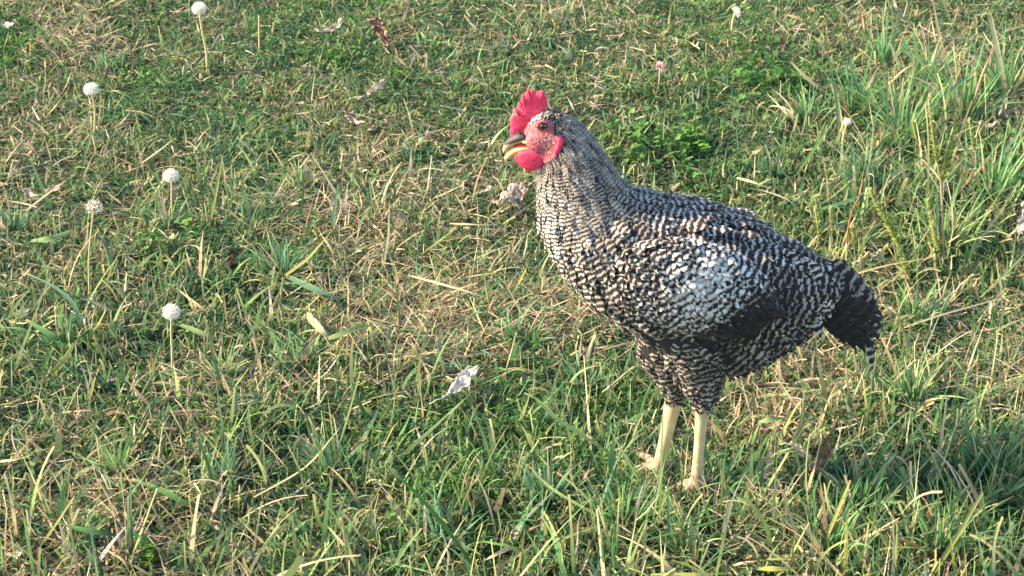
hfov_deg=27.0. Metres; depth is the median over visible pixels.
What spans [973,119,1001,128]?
fallen leaf
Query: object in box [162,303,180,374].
dandelion
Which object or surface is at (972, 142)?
weed plant
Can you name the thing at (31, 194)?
fallen leaf
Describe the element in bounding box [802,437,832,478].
fallen leaf
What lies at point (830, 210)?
weed plant
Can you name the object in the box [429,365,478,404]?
fallen leaf
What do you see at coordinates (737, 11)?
dandelion
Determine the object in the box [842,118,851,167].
dandelion
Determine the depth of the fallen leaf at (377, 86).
3.38 m
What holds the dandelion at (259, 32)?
on the ground at (468, 244)
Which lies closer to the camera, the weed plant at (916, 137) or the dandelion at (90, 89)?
the weed plant at (916, 137)
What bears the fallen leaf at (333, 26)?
on the ground at (468, 244)
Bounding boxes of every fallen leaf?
[0,22,14,27]
[6,551,21,556]
[21,186,37,197]
[45,184,61,192]
[227,249,235,269]
[308,17,344,32]
[344,110,365,124]
[357,79,386,99]
[368,16,390,48]
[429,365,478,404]
[464,140,489,144]
[480,185,491,193]
[490,181,527,206]
[782,442,811,458]
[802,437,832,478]
[829,225,843,232]
[864,249,882,257]
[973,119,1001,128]
[1016,202,1023,240]
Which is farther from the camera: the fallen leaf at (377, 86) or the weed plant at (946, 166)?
the fallen leaf at (377, 86)
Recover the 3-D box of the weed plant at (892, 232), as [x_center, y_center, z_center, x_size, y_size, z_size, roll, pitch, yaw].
[0.501,-0.072,2.831,0.072,0.138,0.017,0,27,0]
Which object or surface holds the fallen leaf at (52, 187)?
on the ground at (468, 244)
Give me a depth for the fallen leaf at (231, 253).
2.85 m
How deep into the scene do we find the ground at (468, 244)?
2.98 m
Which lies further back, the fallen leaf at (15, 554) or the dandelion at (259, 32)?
the dandelion at (259, 32)
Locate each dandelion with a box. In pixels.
[83,82,99,137]
[84,199,102,297]
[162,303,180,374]
[163,168,178,221]
[191,1,208,74]
[258,16,259,52]
[731,6,740,33]
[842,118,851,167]
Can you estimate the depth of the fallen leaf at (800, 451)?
2.40 m
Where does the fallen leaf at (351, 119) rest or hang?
on the ground at (468, 244)
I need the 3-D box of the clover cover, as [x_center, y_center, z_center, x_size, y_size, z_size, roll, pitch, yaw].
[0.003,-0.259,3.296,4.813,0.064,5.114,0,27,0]
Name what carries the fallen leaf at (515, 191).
on the ground at (468, 244)
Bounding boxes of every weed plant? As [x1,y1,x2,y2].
[812,205,822,247]
[826,204,835,242]
[845,200,858,251]
[848,223,858,252]
[868,187,912,277]
[909,119,922,157]
[924,93,957,266]
[966,118,979,163]
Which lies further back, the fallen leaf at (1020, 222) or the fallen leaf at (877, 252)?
the fallen leaf at (1020, 222)
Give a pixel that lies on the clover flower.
(660, 65)
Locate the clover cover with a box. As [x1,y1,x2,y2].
[0,0,1023,575]
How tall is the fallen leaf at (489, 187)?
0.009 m
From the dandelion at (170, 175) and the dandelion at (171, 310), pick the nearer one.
the dandelion at (171, 310)
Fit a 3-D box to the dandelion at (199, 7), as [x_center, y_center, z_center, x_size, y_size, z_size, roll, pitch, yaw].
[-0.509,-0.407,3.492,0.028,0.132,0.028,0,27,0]
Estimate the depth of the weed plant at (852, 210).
2.89 m
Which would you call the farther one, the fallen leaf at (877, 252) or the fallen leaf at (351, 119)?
the fallen leaf at (351, 119)
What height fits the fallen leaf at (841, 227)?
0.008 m
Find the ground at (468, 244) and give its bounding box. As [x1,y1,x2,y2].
[0,0,1023,575]
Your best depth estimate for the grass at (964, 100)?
2.67 m
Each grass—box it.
[0,0,1023,575]
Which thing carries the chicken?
on the ground at (468, 244)
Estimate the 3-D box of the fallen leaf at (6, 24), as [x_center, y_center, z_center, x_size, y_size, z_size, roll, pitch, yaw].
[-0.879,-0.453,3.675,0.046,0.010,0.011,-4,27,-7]
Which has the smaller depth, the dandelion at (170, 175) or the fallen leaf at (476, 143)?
the dandelion at (170, 175)
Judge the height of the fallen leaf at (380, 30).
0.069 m
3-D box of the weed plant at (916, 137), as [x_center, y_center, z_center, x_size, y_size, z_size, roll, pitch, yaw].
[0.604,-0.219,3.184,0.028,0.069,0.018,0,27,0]
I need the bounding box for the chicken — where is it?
[503,89,882,498]
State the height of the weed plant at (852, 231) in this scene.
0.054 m
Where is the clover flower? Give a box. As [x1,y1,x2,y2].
[655,61,664,94]
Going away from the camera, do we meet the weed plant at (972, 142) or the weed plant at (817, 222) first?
the weed plant at (817, 222)
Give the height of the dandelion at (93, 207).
0.149 m

